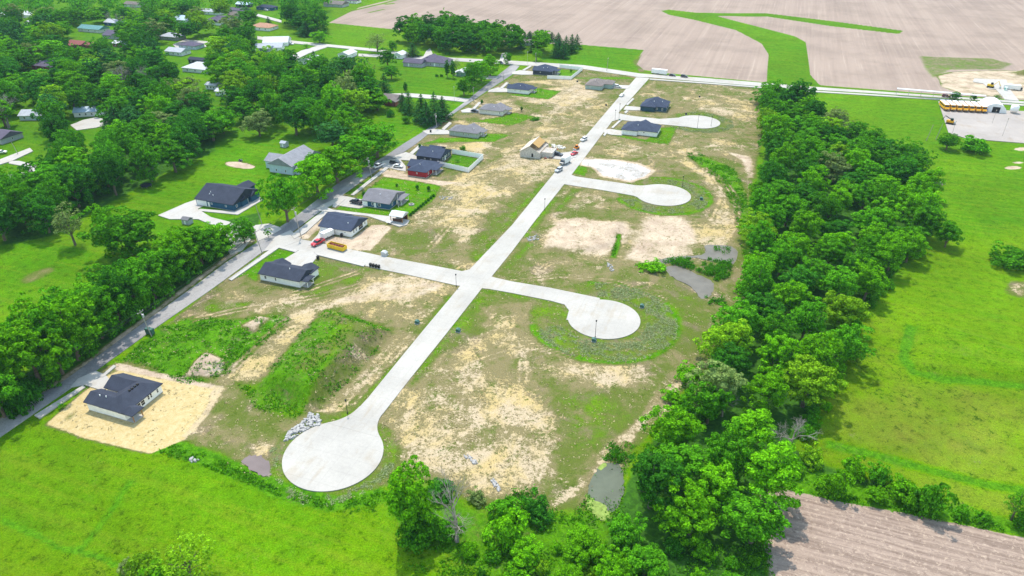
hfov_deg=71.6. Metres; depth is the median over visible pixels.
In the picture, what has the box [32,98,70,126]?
broadleaf tree
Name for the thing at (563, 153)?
driveway
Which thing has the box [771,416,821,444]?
bare tree
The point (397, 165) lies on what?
car
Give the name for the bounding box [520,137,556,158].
unfinished house
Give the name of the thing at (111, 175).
broadleaf tree
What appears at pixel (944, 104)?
school bus
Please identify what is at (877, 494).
bush
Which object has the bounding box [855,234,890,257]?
broadleaf tree
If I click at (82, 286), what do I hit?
broadleaf tree
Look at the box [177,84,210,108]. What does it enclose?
broadleaf tree
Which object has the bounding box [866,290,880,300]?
bush
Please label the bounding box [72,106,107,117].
house
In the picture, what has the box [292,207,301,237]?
utility pole
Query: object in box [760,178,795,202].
broadleaf tree
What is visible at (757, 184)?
bush
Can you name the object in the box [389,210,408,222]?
garden pavilion
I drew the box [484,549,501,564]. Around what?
bush
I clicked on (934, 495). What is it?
bush
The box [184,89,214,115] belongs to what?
broadleaf tree
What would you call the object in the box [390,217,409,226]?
patio
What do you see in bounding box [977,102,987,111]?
school bus
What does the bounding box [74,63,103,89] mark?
broadleaf tree
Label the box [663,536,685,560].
bush
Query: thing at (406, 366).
long street
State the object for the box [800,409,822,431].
bush
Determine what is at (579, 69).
white fence
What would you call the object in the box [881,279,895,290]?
bush
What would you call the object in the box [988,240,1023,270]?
bush
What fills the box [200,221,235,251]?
broadleaf tree
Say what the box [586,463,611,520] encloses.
pond scum
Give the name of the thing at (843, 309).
broadleaf tree
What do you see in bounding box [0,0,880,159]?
distant woods
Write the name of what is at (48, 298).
broadleaf tree
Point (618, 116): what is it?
side street
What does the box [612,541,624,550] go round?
bush
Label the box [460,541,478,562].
bush
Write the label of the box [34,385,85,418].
sidewalk
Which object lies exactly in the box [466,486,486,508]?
bush
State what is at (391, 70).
broadleaf tree
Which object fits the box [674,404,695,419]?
bush
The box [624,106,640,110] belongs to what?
driveway
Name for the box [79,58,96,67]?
broadleaf tree
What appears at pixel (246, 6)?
house
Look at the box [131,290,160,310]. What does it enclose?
bush
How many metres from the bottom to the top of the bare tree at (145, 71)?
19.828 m
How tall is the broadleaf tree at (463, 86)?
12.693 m
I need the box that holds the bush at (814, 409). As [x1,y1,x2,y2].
[805,403,821,418]
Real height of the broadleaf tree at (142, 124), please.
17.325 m
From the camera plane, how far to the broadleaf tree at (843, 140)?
340.46 m
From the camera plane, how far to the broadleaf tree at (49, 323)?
188.52 m
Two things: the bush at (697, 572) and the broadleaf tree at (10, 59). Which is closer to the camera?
the bush at (697, 572)
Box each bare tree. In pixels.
[0,93,15,127]
[109,65,128,83]
[134,65,166,81]
[430,467,473,542]
[721,381,738,416]
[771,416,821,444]
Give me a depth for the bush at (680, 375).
193.21 m
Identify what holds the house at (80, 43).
on the ground at (930, 392)
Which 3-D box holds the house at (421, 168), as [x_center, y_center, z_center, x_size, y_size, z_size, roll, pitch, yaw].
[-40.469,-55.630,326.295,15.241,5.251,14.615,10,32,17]
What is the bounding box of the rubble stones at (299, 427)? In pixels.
[283,412,321,441]
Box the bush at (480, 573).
[476,566,487,575]
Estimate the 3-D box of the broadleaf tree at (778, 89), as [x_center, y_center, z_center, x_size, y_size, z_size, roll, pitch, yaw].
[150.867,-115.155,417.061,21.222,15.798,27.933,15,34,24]
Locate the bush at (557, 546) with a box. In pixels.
[550,540,565,553]
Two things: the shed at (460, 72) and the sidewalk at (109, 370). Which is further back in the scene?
the shed at (460, 72)
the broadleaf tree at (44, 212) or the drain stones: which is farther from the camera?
the broadleaf tree at (44, 212)
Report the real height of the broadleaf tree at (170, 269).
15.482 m
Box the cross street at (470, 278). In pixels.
[284,239,599,319]
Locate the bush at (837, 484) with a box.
[813,469,855,501]
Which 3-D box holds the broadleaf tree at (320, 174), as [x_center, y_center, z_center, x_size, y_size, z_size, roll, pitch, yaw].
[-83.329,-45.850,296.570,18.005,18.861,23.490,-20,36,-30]
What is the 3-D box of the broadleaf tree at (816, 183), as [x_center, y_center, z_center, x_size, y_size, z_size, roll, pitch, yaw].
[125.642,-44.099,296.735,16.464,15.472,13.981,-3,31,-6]
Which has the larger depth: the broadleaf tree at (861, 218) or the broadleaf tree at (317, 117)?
the broadleaf tree at (317, 117)
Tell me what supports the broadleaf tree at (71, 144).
on the ground at (930, 392)
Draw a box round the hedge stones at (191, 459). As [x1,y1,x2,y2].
[189,456,198,462]
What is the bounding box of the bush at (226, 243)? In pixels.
[212,235,232,253]
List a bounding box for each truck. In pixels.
[310,238,324,246]
[349,198,361,204]
[372,163,383,168]
[559,154,570,164]
[1003,83,1021,89]
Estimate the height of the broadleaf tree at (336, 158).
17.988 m
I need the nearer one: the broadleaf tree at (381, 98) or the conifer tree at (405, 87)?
the broadleaf tree at (381, 98)
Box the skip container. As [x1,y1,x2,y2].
[327,241,346,250]
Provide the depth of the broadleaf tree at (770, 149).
332.43 m
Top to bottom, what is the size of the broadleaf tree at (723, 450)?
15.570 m
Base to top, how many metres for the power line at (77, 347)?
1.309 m
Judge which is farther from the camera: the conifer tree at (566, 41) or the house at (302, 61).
the conifer tree at (566, 41)
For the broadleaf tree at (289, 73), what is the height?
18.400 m
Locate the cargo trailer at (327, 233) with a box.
[320,228,333,238]
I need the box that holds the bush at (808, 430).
[795,424,817,440]
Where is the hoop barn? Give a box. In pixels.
[979,97,1005,112]
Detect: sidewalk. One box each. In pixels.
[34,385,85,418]
[100,365,115,376]
[198,197,261,214]
[228,245,297,280]
[291,211,326,238]
[314,252,364,266]
[332,198,344,207]
[351,164,390,195]
[410,144,421,153]
[442,122,451,129]
[650,78,761,87]
[806,91,1023,105]
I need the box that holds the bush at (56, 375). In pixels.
[33,361,62,388]
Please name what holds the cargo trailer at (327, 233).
on the ground at (930, 392)
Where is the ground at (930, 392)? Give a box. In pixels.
[0,0,1023,575]
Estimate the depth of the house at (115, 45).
557.03 m
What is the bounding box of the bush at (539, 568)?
[529,560,548,575]
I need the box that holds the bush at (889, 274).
[885,271,892,277]
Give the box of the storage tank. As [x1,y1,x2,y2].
[1010,104,1019,112]
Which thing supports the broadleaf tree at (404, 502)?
on the ground at (930, 392)
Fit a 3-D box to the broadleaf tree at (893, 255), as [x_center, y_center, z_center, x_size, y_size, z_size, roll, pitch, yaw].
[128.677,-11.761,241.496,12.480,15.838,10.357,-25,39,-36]
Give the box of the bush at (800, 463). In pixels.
[784,457,806,469]
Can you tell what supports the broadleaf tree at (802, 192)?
on the ground at (930, 392)
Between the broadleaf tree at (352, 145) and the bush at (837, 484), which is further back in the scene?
the broadleaf tree at (352, 145)
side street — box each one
[558,173,636,196]
[612,113,686,126]
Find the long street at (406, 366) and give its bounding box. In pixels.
[360,77,648,415]
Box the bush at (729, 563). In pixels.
[722,556,739,569]
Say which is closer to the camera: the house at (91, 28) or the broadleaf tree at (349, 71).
the broadleaf tree at (349, 71)
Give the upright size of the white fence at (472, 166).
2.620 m
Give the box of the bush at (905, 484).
[885,473,919,505]
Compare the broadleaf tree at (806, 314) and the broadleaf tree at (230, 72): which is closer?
the broadleaf tree at (806, 314)
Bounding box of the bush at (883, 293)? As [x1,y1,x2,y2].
[881,288,887,296]
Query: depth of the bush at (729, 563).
141.21 m
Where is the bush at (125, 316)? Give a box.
[115,304,143,324]
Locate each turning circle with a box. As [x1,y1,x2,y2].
[282,423,383,491]
[568,299,639,339]
[635,184,690,205]
[680,115,719,128]
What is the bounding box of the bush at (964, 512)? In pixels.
[950,504,973,520]
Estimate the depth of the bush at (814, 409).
180.49 m
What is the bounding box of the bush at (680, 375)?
[673,359,703,382]
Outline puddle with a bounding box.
[241,455,271,476]
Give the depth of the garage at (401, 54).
522.21 m
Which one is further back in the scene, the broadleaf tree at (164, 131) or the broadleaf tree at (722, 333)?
the broadleaf tree at (164, 131)
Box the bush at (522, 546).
[510,537,534,556]
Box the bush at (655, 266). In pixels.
[638,257,666,272]
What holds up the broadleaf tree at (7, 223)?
on the ground at (930, 392)
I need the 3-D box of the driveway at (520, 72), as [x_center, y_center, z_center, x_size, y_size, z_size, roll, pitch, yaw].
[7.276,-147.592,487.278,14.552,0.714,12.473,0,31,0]
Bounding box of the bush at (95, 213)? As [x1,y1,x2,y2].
[85,203,112,227]
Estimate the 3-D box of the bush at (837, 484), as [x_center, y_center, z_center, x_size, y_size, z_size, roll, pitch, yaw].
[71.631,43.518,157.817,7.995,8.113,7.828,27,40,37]
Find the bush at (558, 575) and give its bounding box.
[550,570,573,575]
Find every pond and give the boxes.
[588,463,624,520]
[666,265,713,298]
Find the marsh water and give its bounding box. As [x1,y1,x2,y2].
[659,245,737,263]
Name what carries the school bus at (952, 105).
on the gravel lot
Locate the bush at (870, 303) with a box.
[867,300,877,308]
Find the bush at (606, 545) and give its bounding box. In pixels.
[593,541,612,560]
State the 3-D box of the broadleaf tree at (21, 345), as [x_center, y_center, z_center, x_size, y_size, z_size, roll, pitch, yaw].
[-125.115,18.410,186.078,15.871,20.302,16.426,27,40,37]
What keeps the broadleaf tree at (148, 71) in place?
on the ground at (930, 392)
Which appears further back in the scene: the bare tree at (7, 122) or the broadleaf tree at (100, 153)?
the bare tree at (7, 122)
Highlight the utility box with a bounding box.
[381,250,388,256]
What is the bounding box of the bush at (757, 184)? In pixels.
[748,180,768,193]
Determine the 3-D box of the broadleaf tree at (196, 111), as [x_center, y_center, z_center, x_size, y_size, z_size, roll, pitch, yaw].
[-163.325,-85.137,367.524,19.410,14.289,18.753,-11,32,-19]
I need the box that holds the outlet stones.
[490,478,500,491]
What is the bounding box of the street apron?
[264,230,301,250]
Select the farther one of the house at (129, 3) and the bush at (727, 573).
the house at (129, 3)
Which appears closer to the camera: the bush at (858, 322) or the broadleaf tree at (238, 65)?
the bush at (858, 322)
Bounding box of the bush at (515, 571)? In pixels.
[503,561,529,575]
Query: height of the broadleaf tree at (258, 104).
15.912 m
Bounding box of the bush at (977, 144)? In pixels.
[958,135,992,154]
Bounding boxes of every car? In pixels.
[389,159,399,163]
[393,163,402,167]
[554,151,562,155]
[554,166,562,172]
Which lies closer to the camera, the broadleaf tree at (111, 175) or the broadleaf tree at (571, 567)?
the broadleaf tree at (571, 567)
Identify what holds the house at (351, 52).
on the ground at (930, 392)
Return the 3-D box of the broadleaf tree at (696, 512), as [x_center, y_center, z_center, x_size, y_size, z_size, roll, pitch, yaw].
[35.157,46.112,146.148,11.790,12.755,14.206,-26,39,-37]
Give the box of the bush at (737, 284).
[733,278,754,295]
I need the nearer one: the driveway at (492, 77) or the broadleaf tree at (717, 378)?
the broadleaf tree at (717, 378)
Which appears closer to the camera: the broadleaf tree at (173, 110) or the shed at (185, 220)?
the shed at (185, 220)
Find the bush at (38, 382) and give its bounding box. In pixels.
[21,375,47,400]
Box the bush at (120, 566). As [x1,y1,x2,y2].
[116,556,135,575]
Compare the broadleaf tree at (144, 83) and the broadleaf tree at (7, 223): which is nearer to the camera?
the broadleaf tree at (7, 223)
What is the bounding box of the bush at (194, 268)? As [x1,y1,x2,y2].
[179,254,201,275]
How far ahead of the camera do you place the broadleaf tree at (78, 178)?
286.63 m
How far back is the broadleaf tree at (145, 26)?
539.58 m
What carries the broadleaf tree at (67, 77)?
on the ground at (930, 392)
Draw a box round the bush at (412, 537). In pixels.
[405,530,429,544]
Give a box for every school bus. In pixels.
[939,100,949,109]
[946,100,955,110]
[952,100,962,110]
[958,101,968,110]
[965,101,974,111]
[971,101,980,111]
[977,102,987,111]
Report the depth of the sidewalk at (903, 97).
434.62 m
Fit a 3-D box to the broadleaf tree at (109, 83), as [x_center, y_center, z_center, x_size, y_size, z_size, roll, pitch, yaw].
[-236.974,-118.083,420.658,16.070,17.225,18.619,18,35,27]
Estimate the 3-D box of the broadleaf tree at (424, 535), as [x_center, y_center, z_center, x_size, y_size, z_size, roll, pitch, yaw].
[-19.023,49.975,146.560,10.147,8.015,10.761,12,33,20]
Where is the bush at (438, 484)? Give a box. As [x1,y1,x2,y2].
[427,477,456,503]
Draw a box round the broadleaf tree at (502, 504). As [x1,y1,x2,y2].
[485,496,528,520]
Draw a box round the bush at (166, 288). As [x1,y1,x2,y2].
[151,279,175,300]
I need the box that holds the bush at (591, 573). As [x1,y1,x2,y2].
[582,566,597,575]
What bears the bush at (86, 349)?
on the ground at (930, 392)
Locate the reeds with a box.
[494,243,733,517]
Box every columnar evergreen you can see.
[444,60,449,77]
[450,60,455,75]
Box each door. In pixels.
[197,200,206,205]
[992,107,1000,112]
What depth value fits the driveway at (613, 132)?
375.54 m
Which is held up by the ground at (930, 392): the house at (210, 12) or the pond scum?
the house at (210, 12)
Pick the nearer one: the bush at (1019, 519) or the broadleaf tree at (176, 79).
the bush at (1019, 519)
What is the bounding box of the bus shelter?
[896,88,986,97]
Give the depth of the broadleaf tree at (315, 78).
438.62 m
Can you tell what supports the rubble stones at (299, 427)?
on the ground at (930, 392)
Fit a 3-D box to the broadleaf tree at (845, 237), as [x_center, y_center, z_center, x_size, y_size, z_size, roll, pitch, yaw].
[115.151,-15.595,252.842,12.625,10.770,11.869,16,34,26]
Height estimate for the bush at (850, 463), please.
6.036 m
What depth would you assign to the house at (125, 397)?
182.32 m
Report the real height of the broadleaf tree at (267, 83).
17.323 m
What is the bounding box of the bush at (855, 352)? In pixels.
[850,343,858,359]
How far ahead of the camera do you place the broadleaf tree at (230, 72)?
421.40 m
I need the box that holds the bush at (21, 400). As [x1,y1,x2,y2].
[3,377,43,419]
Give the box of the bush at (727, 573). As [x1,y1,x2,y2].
[721,571,741,575]
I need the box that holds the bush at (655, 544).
[643,542,659,550]
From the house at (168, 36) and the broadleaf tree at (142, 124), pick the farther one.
the house at (168, 36)
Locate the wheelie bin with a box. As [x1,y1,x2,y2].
[148,327,154,334]
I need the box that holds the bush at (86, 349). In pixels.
[77,333,100,360]
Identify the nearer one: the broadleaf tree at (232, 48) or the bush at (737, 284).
the bush at (737, 284)
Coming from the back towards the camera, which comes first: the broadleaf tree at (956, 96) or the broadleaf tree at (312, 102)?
the broadleaf tree at (956, 96)
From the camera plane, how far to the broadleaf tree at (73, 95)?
395.54 m
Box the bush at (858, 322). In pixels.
[849,319,862,326]
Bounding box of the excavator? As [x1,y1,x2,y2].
[987,81,1000,87]
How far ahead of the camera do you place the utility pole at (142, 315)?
209.10 m
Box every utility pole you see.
[137,310,151,336]
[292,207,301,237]
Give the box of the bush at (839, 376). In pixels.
[832,373,845,384]
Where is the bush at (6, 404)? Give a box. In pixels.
[0,399,22,416]
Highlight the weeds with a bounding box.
[120,152,1010,575]
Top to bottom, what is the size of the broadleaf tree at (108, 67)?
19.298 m
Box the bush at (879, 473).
[868,461,892,485]
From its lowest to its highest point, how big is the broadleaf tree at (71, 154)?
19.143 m
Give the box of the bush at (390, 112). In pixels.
[386,109,394,117]
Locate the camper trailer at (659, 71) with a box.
[651,68,667,73]
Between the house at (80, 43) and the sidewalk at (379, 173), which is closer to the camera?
the sidewalk at (379, 173)
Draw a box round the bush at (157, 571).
[138,558,186,575]
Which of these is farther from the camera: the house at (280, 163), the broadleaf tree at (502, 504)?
the house at (280, 163)
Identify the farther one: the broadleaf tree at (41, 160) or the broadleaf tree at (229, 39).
the broadleaf tree at (229, 39)
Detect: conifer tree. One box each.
[99,106,121,130]
[296,21,316,36]
[378,73,393,93]
[397,93,407,110]
[400,91,416,115]
[403,82,407,92]
[406,42,421,57]
[411,94,430,122]
[416,100,436,126]
[425,91,445,124]
[432,96,453,119]
[516,39,526,48]
[526,42,534,52]
[549,41,559,57]
[552,32,562,44]
[554,39,566,56]
[557,41,570,58]
[560,35,573,53]
[567,34,579,52]
[574,34,582,48]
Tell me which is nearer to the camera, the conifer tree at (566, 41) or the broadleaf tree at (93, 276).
the broadleaf tree at (93, 276)
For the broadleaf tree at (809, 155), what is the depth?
315.16 m
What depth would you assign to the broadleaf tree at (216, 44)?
507.82 m
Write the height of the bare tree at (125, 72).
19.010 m
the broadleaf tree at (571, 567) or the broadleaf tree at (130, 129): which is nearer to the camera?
the broadleaf tree at (571, 567)
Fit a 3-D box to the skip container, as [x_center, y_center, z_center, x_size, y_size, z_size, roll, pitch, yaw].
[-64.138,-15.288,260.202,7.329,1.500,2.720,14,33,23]
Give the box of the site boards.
[551,144,565,148]
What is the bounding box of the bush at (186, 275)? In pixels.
[166,258,190,284]
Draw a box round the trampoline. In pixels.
[140,183,151,186]
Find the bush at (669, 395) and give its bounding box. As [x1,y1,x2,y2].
[659,384,684,404]
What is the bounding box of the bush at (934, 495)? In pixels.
[908,482,959,518]
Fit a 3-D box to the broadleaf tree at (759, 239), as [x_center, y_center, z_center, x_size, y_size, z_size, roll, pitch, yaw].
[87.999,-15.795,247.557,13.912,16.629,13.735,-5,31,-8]
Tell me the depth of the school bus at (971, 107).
406.18 m
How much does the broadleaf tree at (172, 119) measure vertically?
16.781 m
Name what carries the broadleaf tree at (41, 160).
on the ground at (930, 392)
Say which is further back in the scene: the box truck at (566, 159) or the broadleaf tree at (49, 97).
the broadleaf tree at (49, 97)
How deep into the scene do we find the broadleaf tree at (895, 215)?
267.31 m
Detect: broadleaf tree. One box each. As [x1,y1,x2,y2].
[0,26,26,51]
[0,33,9,51]
[0,56,22,78]
[0,61,24,82]
[0,79,25,114]
[0,80,21,95]
[0,98,15,126]
[0,166,21,181]
[0,172,26,204]
[0,195,20,240]
[0,318,29,380]
[0,319,72,385]
[0,370,23,417]
[1,181,36,226]
[2,73,24,90]
[3,171,35,191]
[6,291,47,370]
[14,187,57,234]
[17,155,53,183]
[21,26,45,40]
[21,73,56,104]
[21,308,86,374]
[22,68,49,94]
[22,161,65,190]
[27,289,105,360]
[30,89,65,130]
[30,171,74,218]
[31,40,63,60]
[32,82,57,108]
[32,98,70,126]
[34,84,68,115]
[38,113,70,141]
[38,286,84,328]
[43,140,82,153]
[45,136,80,161]
[46,57,80,72]
[47,157,95,210]
[49,57,82,71]
[51,129,88,153]
[51,146,97,179]
[51,201,82,245]
[53,70,88,91]
[58,81,91,109]
[66,158,103,190]
[66,282,95,298]
[66,285,126,340]
[70,205,157,257]
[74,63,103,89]
[75,263,119,284]
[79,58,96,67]
[79,151,127,195]
[84,149,117,186]
[88,258,139,320]
[89,128,127,151]
[93,128,120,144]
[94,139,126,172]
[95,96,131,123]
[97,73,126,92]
[100,60,131,83]
[104,119,135,142]
[107,258,151,316]
[113,28,144,47]
[113,120,143,157]
[117,16,147,39]
[118,87,139,94]
[119,103,141,128]
[122,56,149,75]
[122,548,161,575]
[123,133,152,168]
[123,136,160,183]
[124,23,161,41]
[126,87,152,114]
[127,248,165,298]
[130,110,158,128]
[134,249,161,270]
[135,65,158,80]
[135,93,176,113]
[136,46,168,66]
[137,77,156,104]
[138,115,161,150]
[142,244,188,286]
[146,61,179,81]
[146,77,175,101]
[147,139,193,172]
[147,529,215,575]
[148,111,177,123]
[148,123,178,151]
[151,230,178,250]
[159,78,183,99]
[161,100,190,116]
[161,226,205,267]
[165,116,186,126]
[169,118,202,161]
[170,79,196,108]
[170,225,223,263]
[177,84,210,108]
[177,107,207,121]
[177,113,206,146]
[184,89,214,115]
[197,110,230,140]
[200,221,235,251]
[201,57,228,83]
[202,51,229,78]
[203,106,236,132]
[204,36,229,57]
[215,33,245,42]
[218,69,251,90]
[219,86,248,108]
[221,43,248,57]
[221,48,250,71]
[221,57,254,83]
[223,51,252,64]
[226,96,255,120]
[226,216,255,243]
[238,79,266,113]
[238,108,272,136]
[240,62,273,83]
[249,77,273,93]
[250,45,283,71]
[255,90,285,120]
[255,173,302,222]
[257,52,289,82]
[273,100,310,134]
[275,68,301,96]
[276,75,304,97]
[289,154,335,199]
[292,97,320,128]
[298,88,320,103]
[299,81,324,102]
[304,152,318,158]
[305,99,333,133]
[306,145,362,183]
[308,30,332,42]
[309,69,331,83]
[312,120,347,145]
[320,80,345,115]
[320,88,352,102]
[325,106,353,143]
[331,73,357,99]
[332,55,354,75]
[333,102,367,124]
[334,131,379,175]
[339,88,372,115]
[344,63,375,83]
[351,117,377,149]
[353,60,378,87]
[353,122,399,157]
[356,76,386,107]
[360,85,391,109]
[364,33,384,51]
[376,47,396,64]
[383,65,401,79]
[384,454,433,532]
[387,40,396,50]
[395,508,442,555]
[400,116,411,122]
[455,76,476,95]
[462,60,486,83]
[473,61,492,81]
[482,54,503,75]
[482,507,530,553]
[485,496,528,520]
[503,52,511,63]
[510,533,543,573]
[517,487,554,530]
[531,47,542,60]
[556,563,583,575]
[558,522,606,569]
[590,544,632,575]
[606,511,648,546]
[619,543,668,575]
[627,448,684,510]
[638,405,706,453]
[650,476,720,546]
[652,442,714,486]
[679,381,735,423]
[684,359,747,407]
[690,460,737,520]
[692,318,754,360]
[704,418,765,479]
[708,341,751,377]
[711,296,762,336]
[718,488,791,544]
[722,408,776,452]
[735,207,778,239]
[737,257,774,299]
[737,291,785,326]
[739,440,803,510]
[740,369,789,412]
[741,220,780,259]
[741,250,776,283]
[748,185,777,218]
[749,79,787,102]
[754,202,787,231]
[755,331,799,375]
[756,307,795,345]
[757,156,789,177]
[758,161,789,191]
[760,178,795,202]
[762,111,797,134]
[764,136,791,157]
[767,236,801,276]
[769,140,801,168]
[770,279,816,312]
[772,193,811,226]
[775,264,826,297]
[776,231,821,261]
[781,354,848,407]
[782,296,827,339]
[783,115,809,132]
[784,132,822,159]
[785,254,834,292]
[786,78,817,105]
[786,181,820,210]
[789,145,819,176]
[789,209,825,237]
[792,127,820,147]
[792,159,829,184]
[792,331,844,386]
[797,164,831,194]
[801,117,828,141]
[804,135,825,152]
[808,191,843,221]
[812,219,854,239]
[812,234,845,266]
[813,144,839,170]
[817,231,856,252]
[818,151,852,181]
[818,265,859,302]
[819,116,848,138]
[822,133,851,150]
[822,187,852,216]
[822,290,873,328]
[824,322,875,361]
[825,106,854,130]
[829,141,852,160]
[831,178,860,201]
[832,169,867,187]
[841,246,882,281]
[842,138,879,160]
[844,145,873,172]
[846,258,890,299]
[847,180,880,209]
[850,206,890,233]
[854,159,888,184]
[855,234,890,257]
[856,172,882,185]
[858,126,886,142]
[858,221,893,251]
[862,179,900,212]
[870,196,906,227]
[873,138,903,157]
[873,174,906,199]
[874,230,912,272]
[875,145,901,174]
[883,155,921,183]
[883,226,930,242]
[889,230,932,262]
[893,136,929,161]
[893,183,917,210]
[894,152,934,173]
[901,147,936,170]
[901,167,946,192]
[901,191,946,224]
[902,203,946,235]
[904,172,934,195]
[913,187,940,214]
[934,220,964,246]
[937,132,960,149]
[948,91,961,100]
[1003,489,1023,520]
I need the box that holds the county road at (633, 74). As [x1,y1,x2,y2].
[358,54,1023,103]
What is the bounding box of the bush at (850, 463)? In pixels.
[841,454,871,482]
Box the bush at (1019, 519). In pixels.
[1009,507,1023,531]
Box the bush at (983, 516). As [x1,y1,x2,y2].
[974,509,993,526]
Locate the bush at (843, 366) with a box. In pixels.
[835,360,846,372]
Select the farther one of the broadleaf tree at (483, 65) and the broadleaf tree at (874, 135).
the broadleaf tree at (483, 65)
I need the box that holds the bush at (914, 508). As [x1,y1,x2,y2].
[899,488,929,510]
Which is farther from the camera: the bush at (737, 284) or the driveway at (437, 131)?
the driveway at (437, 131)
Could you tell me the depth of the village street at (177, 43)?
570.20 m
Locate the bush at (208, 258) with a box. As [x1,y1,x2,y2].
[196,243,220,266]
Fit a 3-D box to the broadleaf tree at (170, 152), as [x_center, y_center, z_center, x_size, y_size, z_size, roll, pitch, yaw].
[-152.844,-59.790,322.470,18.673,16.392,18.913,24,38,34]
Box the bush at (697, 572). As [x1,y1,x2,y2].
[690,566,706,575]
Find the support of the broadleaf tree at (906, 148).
on the ground at (930, 392)
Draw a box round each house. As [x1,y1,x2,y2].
[0,129,23,144]
[17,109,41,120]
[22,11,32,17]
[31,60,55,70]
[68,39,93,47]
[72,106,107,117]
[77,24,109,32]
[83,373,162,422]
[101,30,122,39]
[104,18,122,25]
[112,40,126,47]
[123,1,143,7]
[160,32,185,40]
[164,47,190,55]
[173,15,189,22]
[178,41,204,49]
[181,61,210,73]
[187,56,204,62]
[194,180,259,210]
[201,8,222,14]
[204,81,221,89]
[205,15,241,25]
[214,88,232,95]
[227,11,238,17]
[228,7,251,11]
[235,2,252,7]
[253,22,278,30]
[255,43,284,50]
[256,4,277,10]
[257,258,319,287]
[260,45,273,51]
[262,36,290,45]
[264,145,320,174]
[298,55,318,64]
[318,212,367,236]
[323,0,348,7]
[338,48,357,57]
[344,0,360,3]
[362,188,409,209]
[383,93,404,106]
[407,159,443,177]
[415,145,450,161]
[423,53,453,67]
[448,123,487,138]
[479,102,511,115]
[506,83,537,93]
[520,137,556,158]
[532,64,560,74]
[585,78,615,89]
[621,119,661,136]
[640,97,670,111]
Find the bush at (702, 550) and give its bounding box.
[690,535,717,566]
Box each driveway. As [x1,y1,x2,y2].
[9,161,34,174]
[70,371,108,388]
[71,117,104,130]
[158,200,250,254]
[253,223,281,241]
[285,249,316,265]
[308,231,320,246]
[315,206,392,223]
[320,195,366,208]
[380,159,405,170]
[392,93,469,101]
[392,152,416,160]
[422,49,432,66]
[423,129,448,133]
[461,108,478,112]
[482,76,499,78]
[488,87,506,91]
[499,52,511,62]
[512,70,532,74]
[552,151,578,159]
[604,129,621,135]
[612,85,630,88]
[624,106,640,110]
[973,78,1018,100]
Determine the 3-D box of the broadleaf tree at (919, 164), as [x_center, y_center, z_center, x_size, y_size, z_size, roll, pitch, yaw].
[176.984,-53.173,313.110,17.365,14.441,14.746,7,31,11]
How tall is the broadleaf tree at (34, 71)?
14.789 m
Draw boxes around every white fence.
[437,149,482,172]
[547,64,582,79]
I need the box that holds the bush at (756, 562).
[749,555,761,567]
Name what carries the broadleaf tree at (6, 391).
on the ground at (930, 392)
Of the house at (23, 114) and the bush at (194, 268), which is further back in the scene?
the house at (23, 114)
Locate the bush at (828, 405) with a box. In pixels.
[821,402,832,411]
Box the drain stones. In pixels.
[464,454,477,464]
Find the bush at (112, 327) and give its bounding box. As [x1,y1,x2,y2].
[93,318,125,338]
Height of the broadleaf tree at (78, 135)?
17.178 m
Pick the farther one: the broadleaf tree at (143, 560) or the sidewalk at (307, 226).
the sidewalk at (307, 226)
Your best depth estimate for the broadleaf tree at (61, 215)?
257.36 m
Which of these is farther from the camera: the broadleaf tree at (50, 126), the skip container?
the broadleaf tree at (50, 126)
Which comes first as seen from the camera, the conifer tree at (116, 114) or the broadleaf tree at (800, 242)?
the broadleaf tree at (800, 242)
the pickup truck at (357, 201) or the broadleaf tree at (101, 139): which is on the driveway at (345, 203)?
the pickup truck at (357, 201)
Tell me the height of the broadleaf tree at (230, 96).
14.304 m
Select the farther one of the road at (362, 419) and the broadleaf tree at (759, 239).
the broadleaf tree at (759, 239)
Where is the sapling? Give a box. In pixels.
[263,228,271,237]
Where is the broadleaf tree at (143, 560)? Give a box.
[122,548,161,575]
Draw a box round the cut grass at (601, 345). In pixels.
[265,112,733,505]
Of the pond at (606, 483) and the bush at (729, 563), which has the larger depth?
the pond at (606, 483)
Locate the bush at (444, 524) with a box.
[431,516,466,543]
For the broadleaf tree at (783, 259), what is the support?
on the ground at (930, 392)
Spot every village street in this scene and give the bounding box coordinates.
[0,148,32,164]
[173,39,207,47]
[257,14,281,22]
[257,36,409,55]
[293,45,326,58]
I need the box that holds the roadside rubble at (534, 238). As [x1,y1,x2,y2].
[527,234,538,240]
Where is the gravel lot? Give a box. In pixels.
[938,101,1023,143]
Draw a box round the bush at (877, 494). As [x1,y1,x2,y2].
[864,485,891,504]
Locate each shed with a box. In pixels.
[180,216,192,224]
[279,140,288,147]
[455,67,465,76]
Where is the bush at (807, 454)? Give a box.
[799,441,823,471]
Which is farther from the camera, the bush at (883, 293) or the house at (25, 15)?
the house at (25, 15)
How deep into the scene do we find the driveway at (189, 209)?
285.43 m
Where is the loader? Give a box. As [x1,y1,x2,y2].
[942,116,955,124]
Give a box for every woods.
[0,0,331,17]
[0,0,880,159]
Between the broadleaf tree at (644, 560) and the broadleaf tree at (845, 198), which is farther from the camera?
the broadleaf tree at (845, 198)
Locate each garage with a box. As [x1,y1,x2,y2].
[393,50,406,58]
[403,58,425,67]
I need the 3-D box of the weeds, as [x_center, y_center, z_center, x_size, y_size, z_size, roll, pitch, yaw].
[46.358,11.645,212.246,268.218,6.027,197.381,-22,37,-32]
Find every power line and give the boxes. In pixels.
[4,312,138,385]
[25,314,140,378]
[143,232,254,309]
[143,236,252,312]
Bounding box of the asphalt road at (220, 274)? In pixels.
[0,65,518,436]
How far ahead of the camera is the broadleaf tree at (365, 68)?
430.48 m
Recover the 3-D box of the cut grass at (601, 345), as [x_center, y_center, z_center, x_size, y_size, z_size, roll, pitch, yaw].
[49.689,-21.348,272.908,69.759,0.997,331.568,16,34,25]

